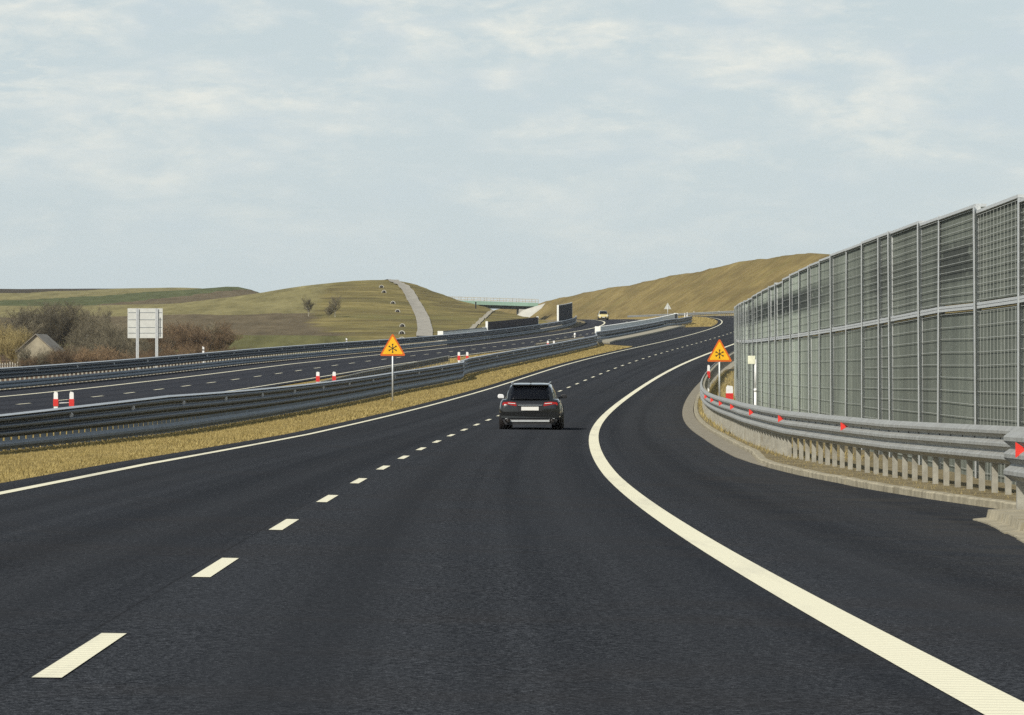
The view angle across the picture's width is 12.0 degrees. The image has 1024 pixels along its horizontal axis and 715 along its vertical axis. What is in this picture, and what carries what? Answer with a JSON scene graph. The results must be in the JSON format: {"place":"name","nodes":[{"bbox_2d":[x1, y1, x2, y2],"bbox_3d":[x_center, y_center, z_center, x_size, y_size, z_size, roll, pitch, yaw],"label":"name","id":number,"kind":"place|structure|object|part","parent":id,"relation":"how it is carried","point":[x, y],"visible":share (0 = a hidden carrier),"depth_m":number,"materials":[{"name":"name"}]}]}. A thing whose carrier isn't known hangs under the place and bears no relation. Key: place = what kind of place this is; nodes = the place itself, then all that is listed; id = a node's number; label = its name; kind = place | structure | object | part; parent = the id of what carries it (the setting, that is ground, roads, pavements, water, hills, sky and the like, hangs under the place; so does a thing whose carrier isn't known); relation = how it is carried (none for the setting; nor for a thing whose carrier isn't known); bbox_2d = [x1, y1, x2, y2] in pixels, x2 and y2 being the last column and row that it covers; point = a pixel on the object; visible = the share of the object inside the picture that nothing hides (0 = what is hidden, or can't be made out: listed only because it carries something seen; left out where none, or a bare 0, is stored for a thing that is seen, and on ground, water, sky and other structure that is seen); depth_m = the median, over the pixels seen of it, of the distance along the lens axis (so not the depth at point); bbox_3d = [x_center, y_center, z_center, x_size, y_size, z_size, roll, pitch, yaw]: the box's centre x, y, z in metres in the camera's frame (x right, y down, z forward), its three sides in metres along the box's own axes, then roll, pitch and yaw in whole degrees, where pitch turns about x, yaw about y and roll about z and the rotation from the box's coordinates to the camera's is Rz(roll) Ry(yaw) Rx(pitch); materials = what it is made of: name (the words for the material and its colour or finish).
{"place":"outdoors","nodes":[
{"label":"outdoors","id":0,"kind":"place"},
{"bbox_2d":[0,319,641,413],"bbox_3d":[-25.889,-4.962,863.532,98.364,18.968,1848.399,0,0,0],"label":"road","id":1,"kind":"structure","parent":0,"point":[221,382],"depth_m":286.79,"materials":[{"name":"black asphalt"}]},
{"bbox_2d":[598,311,608,319],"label":"car","id":2,"kind":"object","parent":1,"relation":"on","point":[602,314],"visible":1,"depth_m":836.78,"materials":[{"name":"beige paint"}]},
{"bbox_2d":[386,279,432,335],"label":"path","id":3,"kind":"structure","parent":0,"point":[424,327],"depth_m":940.81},
{"bbox_2d":[469,310,494,328],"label":"path","id":4,"kind":"structure","parent":0,"point":[480,320],"depth_m":898.26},
{"bbox_2d":[0,253,1016,482],"bbox_3d":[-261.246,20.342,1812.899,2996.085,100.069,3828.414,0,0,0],"label":"ground","id":5,"kind":"structure","parent":0,"point":[281,317],"depth_m":992.15,"materials":[{"name":"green plant"}]},
{"bbox_2d":[0,322,17,362],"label":"bare shrub","id":6,"kind":"object","parent":5,"relation":"on","point":[2,335],"visible":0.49,"depth_m":621.08,"materials":[{"name":"plant"}]},
{"bbox_2d":[0,362,18,367],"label":"picket fence","id":7,"kind":"object","parent":5,"relation":"on","point":[10,364],"visible":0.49,"depth_m":578.99,"materials":[{"name":"white wood"}]},
{"bbox_2d":[0,323,20,356],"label":"bare shrub","id":8,"kind":"object","parent":5,"relation":"on","point":[6,332],"visible":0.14,"depth_m":627.77,"materials":[{"name":"brown plant"}]},
{"bbox_2d":[0,323,31,366],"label":"bare shrub","id":9,"kind":"object","parent":5,"relation":"on","point":[10,343],"visible":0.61,"depth_m":613.98,"materials":[{"name":"plant"}]},
{"bbox_2d":[0,329,32,366],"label":"bare shrub","id":10,"kind":"object","parent":5,"relation":"on","point":[12,346],"visible":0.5,"depth_m":613.25,"materials":[{"name":"plant"}]},
{"bbox_2d":[0,305,36,334],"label":"bare shrub","id":11,"kind":"object","parent":5,"relation":"on","point":[12,315],"visible":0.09,"depth_m":660.47,"materials":[{"name":"brown plant"}]},
{"bbox_2d":[1,306,40,338],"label":"bare shrub","id":12,"kind":"object","parent":5,"relation":"on","point":[22,316],"visible":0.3,"depth_m":649.78,"materials":[{"name":"brown plant"}]},
{"bbox_2d":[0,313,44,359],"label":"bare shrub","id":13,"kind":"object","parent":5,"relation":"on","point":[32,329],"visible":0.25,"depth_m":640.35,"materials":[{"name":"brown plant"}]},
{"bbox_2d":[15,342,32,364],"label":"bare shrub","id":14,"kind":"object","parent":5,"relation":"on","point":[21,353],"visible":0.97,"depth_m":582.71,"materials":[{"name":"brown plant"}]},
{"bbox_2d":[14,355,38,366],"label":"bare shrub","id":15,"kind":"object","parent":5,"relation":"on","point":[24,363],"visible":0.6,"depth_m":580.67,"materials":[{"name":"brown plant"}]},
{"bbox_2d":[15,334,65,359],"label":"barn","id":16,"kind":"structure","parent":5,"relation":"on","point":[36,341],"depth_m":600.03,"materials":[{"name":"paint"}]},
{"bbox_2d":[28,299,55,321],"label":"bare tree","id":17,"kind":"object","parent":5,"relation":"on","point":[38,309],"visible":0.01,"depth_m":668.26,"materials":[{"name":"brown plant"}]},
{"bbox_2d":[18,298,66,342],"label":"bare tree","id":18,"kind":"object","parent":5,"relation":"on","point":[41,310],"visible":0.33,"depth_m":654.57,"materials":[{"name":"brown plant"}]},
{"bbox_2d":[32,344,57,364],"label":"bare shrub","id":19,"kind":"object","parent":5,"relation":"on","point":[40,360],"visible":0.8,"depth_m":582.92,"materials":[{"name":"brown plant"}]},
{"bbox_2d":[43,351,57,364],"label":"bare shrub","id":20,"kind":"object","parent":5,"relation":"on","point":[51,359],"visible":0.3,"depth_m":583.72,"materials":[{"name":"brown plant"}]},
{"bbox_2d":[33,300,82,346],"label":"bare tree","id":21,"kind":"object","parent":5,"relation":"on","point":[56,326],"visible":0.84,"depth_m":648.61,"materials":[{"name":"brown plant"}]},
{"bbox_2d":[38,298,81,347],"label":"bare tree","id":22,"kind":"object","parent":5,"relation":"on","point":[54,304],"visible":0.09,"depth_m":659.30,"materials":[{"name":"brown plant"}]},
{"bbox_2d":[53,392,73,407],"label":"crossing marker","id":23,"kind":"object","parent":5,"relation":"on","point":[56,401],"visible":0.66,"depth_m":135.16,"materials":[{"name":"white plastic"}]},
{"bbox_2d":[43,345,87,364],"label":"bare shrub","id":24,"kind":"object","parent":5,"relation":"on","point":[63,358],"visible":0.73,"depth_m":571.92,"materials":[{"name":"brown plant"}]},
{"bbox_2d":[50,345,85,361],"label":"bare shrub","id":25,"kind":"object","parent":5,"relation":"on","point":[63,350],"visible":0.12,"depth_m":592.30,"materials":[{"name":"brown plant"}]},
{"bbox_2d":[51,349,84,362],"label":"bare shrub","id":26,"kind":"object","parent":5,"relation":"on","point":[74,352],"visible":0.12,"depth_m":593.66,"materials":[{"name":"brown plant"}]},
{"bbox_2d":[62,317,96,351],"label":"bare tree","id":27,"kind":"object","parent":5,"relation":"on","point":[82,335],"visible":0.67,"depth_m":617.82,"materials":[{"name":"brown plant"}]},
{"bbox_2d":[63,345,97,352],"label":"bare shrub","id":28,"kind":"object","parent":5,"relation":"on","point":[75,348],"visible":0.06,"depth_m":609.18,"materials":[{"name":"brown plant"}]},
{"bbox_2d":[57,302,114,343],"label":"bare tree","id":29,"kind":"object","parent":5,"relation":"on","point":[94,317],"visible":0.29,"depth_m":648.26,"materials":[{"name":"brown plant"}]},
{"bbox_2d":[69,307,107,351],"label":"bare tree","id":30,"kind":"object","parent":5,"relation":"on","point":[90,315],"visible":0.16,"depth_m":654.34,"materials":[{"name":"brown plant"}]},
{"bbox_2d":[68,322,124,347],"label":"bare shrub","id":31,"kind":"object","parent":5,"relation":"on","point":[100,329],"visible":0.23,"depth_m":635.40,"materials":[{"name":"brown plant"}]},
{"bbox_2d":[74,345,119,373],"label":"bare shrub","id":32,"kind":"object","parent":5,"relation":"on","point":[83,357],"visible":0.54,"depth_m":561.81,"materials":[{"name":"brown plant"}]},
{"bbox_2d":[68,323,126,350],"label":"bare shrub","id":33,"kind":"object","parent":5,"relation":"on","point":[107,335],"visible":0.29,"depth_m":623.87,"materials":[{"name":"brown plant"}]},
{"bbox_2d":[99,304,111,321],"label":"bare tree","id":34,"kind":"object","parent":5,"relation":"on","point":[107,313],"visible":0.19,"depth_m":759.65,"materials":[{"name":"brown plant"}]},
{"bbox_2d":[92,323,122,346],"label":"bare shrub","id":35,"kind":"object","parent":5,"relation":"on","point":[103,335],"visible":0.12,"depth_m":635.55,"materials":[{"name":"brown plant"}]},
{"bbox_2d":[87,343,128,372],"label":"bare shrub","id":36,"kind":"object","parent":5,"relation":"on","point":[98,348],"visible":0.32,"depth_m":582.40,"materials":[{"name":"brown plant"}]},
{"bbox_2d":[96,348,123,370],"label":"bare shrub","id":37,"kind":"object","parent":5,"relation":"on","point":[101,353],"visible":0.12,"depth_m":579.75,"materials":[{"name":"brown plant"}]},
{"bbox_2d":[88,317,135,341],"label":"bare tree","id":38,"kind":"object","parent":5,"relation":"on","point":[106,322],"visible":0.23,"depth_m":638.88,"materials":[{"name":"brown plant"}]},
{"bbox_2d":[98,334,130,357],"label":"bare shrub","id":39,"kind":"object","parent":5,"relation":"on","point":[115,344],"visible":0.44,"depth_m":602.80,"materials":[{"name":"brown plant"}]},
{"bbox_2d":[105,334,130,353],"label":"bare shrub","id":40,"kind":"object","parent":5,"relation":"on","point":[117,341],"visible":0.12,"depth_m":612.84,"materials":[{"name":"brown plant"}]},
{"bbox_2d":[109,354,128,370],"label":"bare shrub","id":41,"kind":"object","parent":5,"relation":"on","point":[119,358],"visible":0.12,"depth_m":564.82,"materials":[{"name":"brown plant"}]},
{"bbox_2d":[115,337,151,356],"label":"bare shrub","id":42,"kind":"object","parent":5,"relation":"on","point":[130,343],"visible":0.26,"depth_m":611.27,"materials":[{"name":"brown plant"}]},
{"bbox_2d":[127,347,153,368],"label":"bare shrub","id":43,"kind":"object","parent":5,"relation":"on","point":[144,355],"visible":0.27,"depth_m":575.43,"materials":[{"name":"brown plant"}]},
{"bbox_2d":[124,338,161,357],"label":"bare shrub","id":44,"kind":"object","parent":5,"relation":"on","point":[141,349],"visible":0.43,"depth_m":600.55,"materials":[{"name":"brown plant"}]},
{"bbox_2d":[128,308,162,368],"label":"direction sign","id":45,"kind":"object","parent":5,"relation":"on","point":[145,322],"visible":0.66,"depth_m":332.76,"materials":[{"name":"metal"}]},
{"bbox_2d":[146,352,166,367],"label":"bare shrub","id":46,"kind":"object","parent":5,"relation":"on","point":[152,355],"visible":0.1,"depth_m":589.44,"materials":[{"name":"brown plant"}]},
{"bbox_2d":[139,330,174,350],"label":"bare shrub","id":47,"kind":"object","parent":5,"relation":"on","point":[168,339],"visible":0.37,"depth_m":640.34,"materials":[{"name":"brown plant"}]},
{"bbox_2d":[142,333,174,353],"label":"bare shrub","id":48,"kind":"object","parent":5,"relation":"on","point":[159,343],"visible":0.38,"depth_m":638.90,"materials":[{"name":"brown plant"}]},
{"bbox_2d":[158,347,178,355],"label":"bare shrub","id":49,"kind":"object","parent":5,"relation":"on","point":[168,353],"visible":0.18,"depth_m":614.10,"materials":[{"name":"brown plant"}]},
{"bbox_2d":[159,342,189,354],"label":"bare shrub","id":50,"kind":"object","parent":5,"relation":"on","point":[164,348],"visible":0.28,"depth_m":621.14,"materials":[{"name":"brown plant"}]},
{"bbox_2d":[163,321,187,351],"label":"bare shrub","id":51,"kind":"object","parent":5,"relation":"on","point":[167,328],"visible":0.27,"depth_m":671.51,"materials":[{"name":"brown plant"}]},
{"bbox_2d":[166,322,202,350],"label":"bare shrub","id":52,"kind":"object","parent":5,"relation":"on","point":[182,335],"visible":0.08,"depth_m":671.42,"materials":[{"name":"brown plant"}]},
{"bbox_2d":[175,345,194,354],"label":"bare shrub","id":53,"kind":"object","parent":5,"relation":"on","point":[182,352],"visible":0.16,"depth_m":614.17,"materials":[{"name":"brown plant"}]},
{"bbox_2d":[169,322,217,350],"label":"bare shrub","id":54,"kind":"object","parent":5,"relation":"on","point":[185,340],"visible":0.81,"depth_m":657.92,"materials":[{"name":"brown plant"}]},
{"bbox_2d":[169,320,218,346],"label":"bare shrub","id":55,"kind":"object","parent":5,"relation":"on","point":[191,326],"visible":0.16,"depth_m":674.32,"materials":[{"name":"brown plant"}]},
{"bbox_2d":[190,339,209,352],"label":"bare shrub","id":56,"kind":"object","parent":5,"relation":"on","point":[197,350],"visible":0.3,"depth_m":624.64,"materials":[{"name":"brown plant"}]},
{"bbox_2d":[180,325,235,351],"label":"bare shrub","id":57,"kind":"object","parent":5,"relation":"on","point":[217,341],"visible":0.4,"depth_m":665.49,"materials":[{"name":"brown plant"}]},
{"bbox_2d":[196,318,232,336],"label":"bare shrub","id":58,"kind":"object","parent":5,"relation":"on","point":[219,327],"visible":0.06,"depth_m":681.73,"materials":[{"name":"brown plant"}]},
{"bbox_2d":[203,321,229,351],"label":"bare shrub","id":59,"kind":"object","parent":5,"relation":"on","point":[214,325],"visible":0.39,"depth_m":673.72,"materials":[{"name":"brown plant"}]},
{"bbox_2d":[209,322,243,350],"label":"bare shrub","id":60,"kind":"object","parent":5,"relation":"on","point":[231,341],"visible":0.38,"depth_m":673.86,"materials":[{"name":"brown plant"}]},
{"bbox_2d":[0,360,464,450],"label":"guardrail","id":61,"kind":"object","parent":5,"relation":"on","point":[167,414],"visible":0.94,"depth_m":136.76,"materials":[{"name":"metal"}]},
{"bbox_2d":[219,343,247,359],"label":"bare shrub","id":62,"kind":"object","parent":5,"relation":"on","point":[227,349],"visible":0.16,"depth_m":622.01,"materials":[{"name":"brown plant"}]},
{"bbox_2d":[0,316,576,389],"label":"guardrail","id":63,"kind":"object","parent":5,"relation":"on","point":[340,348],"visible":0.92,"depth_m":322.98,"materials":[{"name":"metal"}]},
{"bbox_2d":[301,295,315,315],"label":"bare tree","id":64,"kind":"object","parent":5,"relation":"on","point":[307,307],"visible":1,"depth_m":904.52,"materials":[{"name":"brown plant"}]},
{"bbox_2d":[316,372,335,382],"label":"crossing marker","id":65,"kind":"object","parent":5,"relation":"on","point":[318,376],"visible":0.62,"depth_m":238.41,"materials":[{"name":"white plastic"}]},
{"bbox_2d":[324,303,333,315],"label":"bare shrub","id":66,"kind":"object","parent":5,"relation":"on","point":[330,310],"visible":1,"depth_m":899.69,"materials":[{"name":"brown plant"}]},
{"bbox_2d":[328,292,341,313],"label":"bare tree","id":67,"kind":"object","parent":5,"relation":"on","point":[334,305],"visible":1,"depth_m":900.13,"materials":[{"name":"brown plant"}]},
{"bbox_2d":[0,316,716,482],"bbox_3d":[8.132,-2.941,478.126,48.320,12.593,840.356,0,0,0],"label":"grass","id":68,"kind":"structure","parent":5,"relation":"on","point":[150,453],"depth_m":132.74,"materials":[{"name":"plant"}]},
{"bbox_2d":[320,355,449,381],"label":"guardrail","id":69,"kind":"object","parent":5,"relation":"on","point":[416,364],"visible":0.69,"depth_m":289.60,"materials":[{"name":"metal"}]},
{"bbox_2d":[380,334,404,400],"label":"warning sign","id":70,"kind":"object","parent":5,"relation":"on","point":[392,347],"visible":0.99,"depth_m":213.59,"materials":[{"name":"metal"}]},
{"bbox_2d":[438,327,486,340],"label":"parapet","id":71,"kind":"structure","parent":5,"relation":"on","point":[461,331],"depth_m":533.19,"materials":[{"name":"concrete"}]},
{"bbox_2d":[457,352,468,361],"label":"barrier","id":72,"kind":"object","parent":5,"relation":"on","point":[459,355],"visible":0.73,"depth_m":336.43,"materials":[{"name":"white plastic"}]},
{"bbox_2d":[448,296,544,316],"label":"road bridge","id":73,"kind":"structure","parent":5,"relation":"on","point":[525,309],"depth_m":1393.10,"materials":[{"name":"concrete"}]},
{"bbox_2d":[486,316,538,335],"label":"noise screen","id":74,"kind":"object","parent":5,"relation":"on","point":[494,325],"visible":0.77,"depth_m":595.92,"materials":[{"name":"metal"}]},
{"bbox_2d":[460,332,597,374],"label":"guardrail","id":75,"kind":"object","parent":5,"relation":"on","point":[483,362],"visible":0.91,"depth_m":349.18,"materials":[{"name":"metal"}]},
{"bbox_2d":[535,336,583,345],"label":"guardrail","id":76,"kind":"object","parent":5,"relation":"on","point":[545,343],"visible":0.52,"depth_m":462.31,"materials":[{"name":"metal"}]},
{"bbox_2d":[557,302,571,320],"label":"noise screen","id":77,"kind":"object","parent":5,"relation":"on","point":[564,311],"visible":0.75,"depth_m":716.13,"materials":[{"name":"metal"}]},
{"bbox_2d":[595,313,677,334],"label":"parapet","id":78,"kind":"structure","parent":5,"relation":"on","point":[622,325],"depth_m":579.14,"materials":[{"name":"concrete"}]},
{"bbox_2d":[597,326,684,343],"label":"footway","id":79,"kind":"structure","parent":5,"relation":"on","point":[634,335],"depth_m":552.37,"materials":[{"name":"grey concrete"}]},
{"bbox_2d":[596,316,692,339],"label":"guardrail","id":80,"kind":"object","parent":5,"relation":"on","point":[604,334],"visible":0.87,"depth_m":582.44,"materials":[{"name":"metal"}]},
{"bbox_2d":[627,311,733,317],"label":"guardrail","id":81,"kind":"object","parent":5,"relation":"on","point":[709,313],"visible":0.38,"depth_m":994.14,"materials":[{"name":"metal"}]},
{"bbox_2d":[682,381,766,466],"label":"gutter","id":82,"kind":"object","parent":5,"relation":"on","point":[693,424],"visible":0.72,"depth_m":134.16,"materials":[{"name":"grey concrete"}]},
{"bbox_2d":[726,385,732,398],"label":"marker post","id":83,"kind":"object","parent":5,"relation":"on","point":[729,392],"visible":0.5,"depth_m":171.70,"materials":[{"name":"white plastic"}]},
{"bbox_2d":[748,356,756,404],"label":"sign post","id":84,"kind":"object","parent":5,"relation":"on","point":[751,359],"visible":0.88,"depth_m":159.72,"materials":[{"name":"white metal"}]},
{"bbox_2d":[694,392,1015,508],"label":"kerb","id":85,"kind":"structure","parent":5,"relation":"on","point":[759,456],"depth_m":74.31,"materials":[{"name":"concrete"}]},
{"bbox_2d":[700,351,1023,494],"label":"guardrail","id":86,"kind":"object","parent":5,"relation":"on","point":[773,429],"visible":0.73,"depth_m":82.88,"materials":[{"name":"metal"}]},
{"bbox_2d":[734,194,1023,484],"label":"noise barrier","id":87,"kind":"object","parent":5,"relation":"on","point":[943,366],"visible":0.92,"depth_m":96.45,"materials":[{"name":"metal"}]},
{"bbox_2d":[973,509,1023,542],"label":"kerb","id":88,"kind":"structure","parent":5,"relation":"on","point":[1008,521],"depth_m":50.89,"materials":[{"name":"concrete"}]},
{"bbox_2d":[1003,431,1023,508],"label":"guardrail","id":89,"kind":"object","parent":5,"relation":"on","point":[1013,455],"visible":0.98,"depth_m":53.34,"materials":[{"name":"metal"}]},
{"bbox_2d":[0,316,1023,714],"bbox_3d":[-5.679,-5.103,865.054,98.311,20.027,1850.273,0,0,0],"label":"road","id":90,"kind":"structure","parent":0,"point":[486,568],"depth_m":33.55,"materials":[{"name":"black asphalt"}]},
{"bbox_2d":[0,316,1023,714],"bbox_3d":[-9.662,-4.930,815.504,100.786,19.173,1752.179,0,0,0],"label":"road markings","id":91,"kind":"structure","parent":90,"relation":"on","point":[984,698],"depth_m":28.50,"materials":[{"name":"paint"}]},
{"bbox_2d":[498,381,566,429],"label":"car","id":92,"kind":"object","parent":90,"relation":"on","point":[530,403],"visible":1,"depth_m":143.59,"materials":[{"name":"black paint"}]},
{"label":"rear window","id":93,"kind":"part","parent":92,"relation":"part of","materials":[{"name":"black glass"}]},
{"bbox_2d":[0,0,1023,309],"label":"sky","id":94,"kind":"structure","parent":0,"point":[543,150],"materials":[{"name":"white"}]},
{"bbox_2d":[696,368,1015,501],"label":"verge","id":95,"kind":"structure","parent":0,"point":[975,491],"depth_m":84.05,"materials":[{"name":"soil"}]},
{"bbox_2d":[707,365,709,390],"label":"marker post","id":96,"kind":"object","parent":95,"relation":"on","point":[708,370],"visible":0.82,"depth_m":249.52,"materials":[{"name":"white plastic"}]},
{"bbox_2d":[707,339,731,395],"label":"warning sign","id":97,"kind":"object","parent":95,"relation":"on","point":[719,353],"visible":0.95,"depth_m":211.62,"materials":[{"name":"metal"}]}
]}

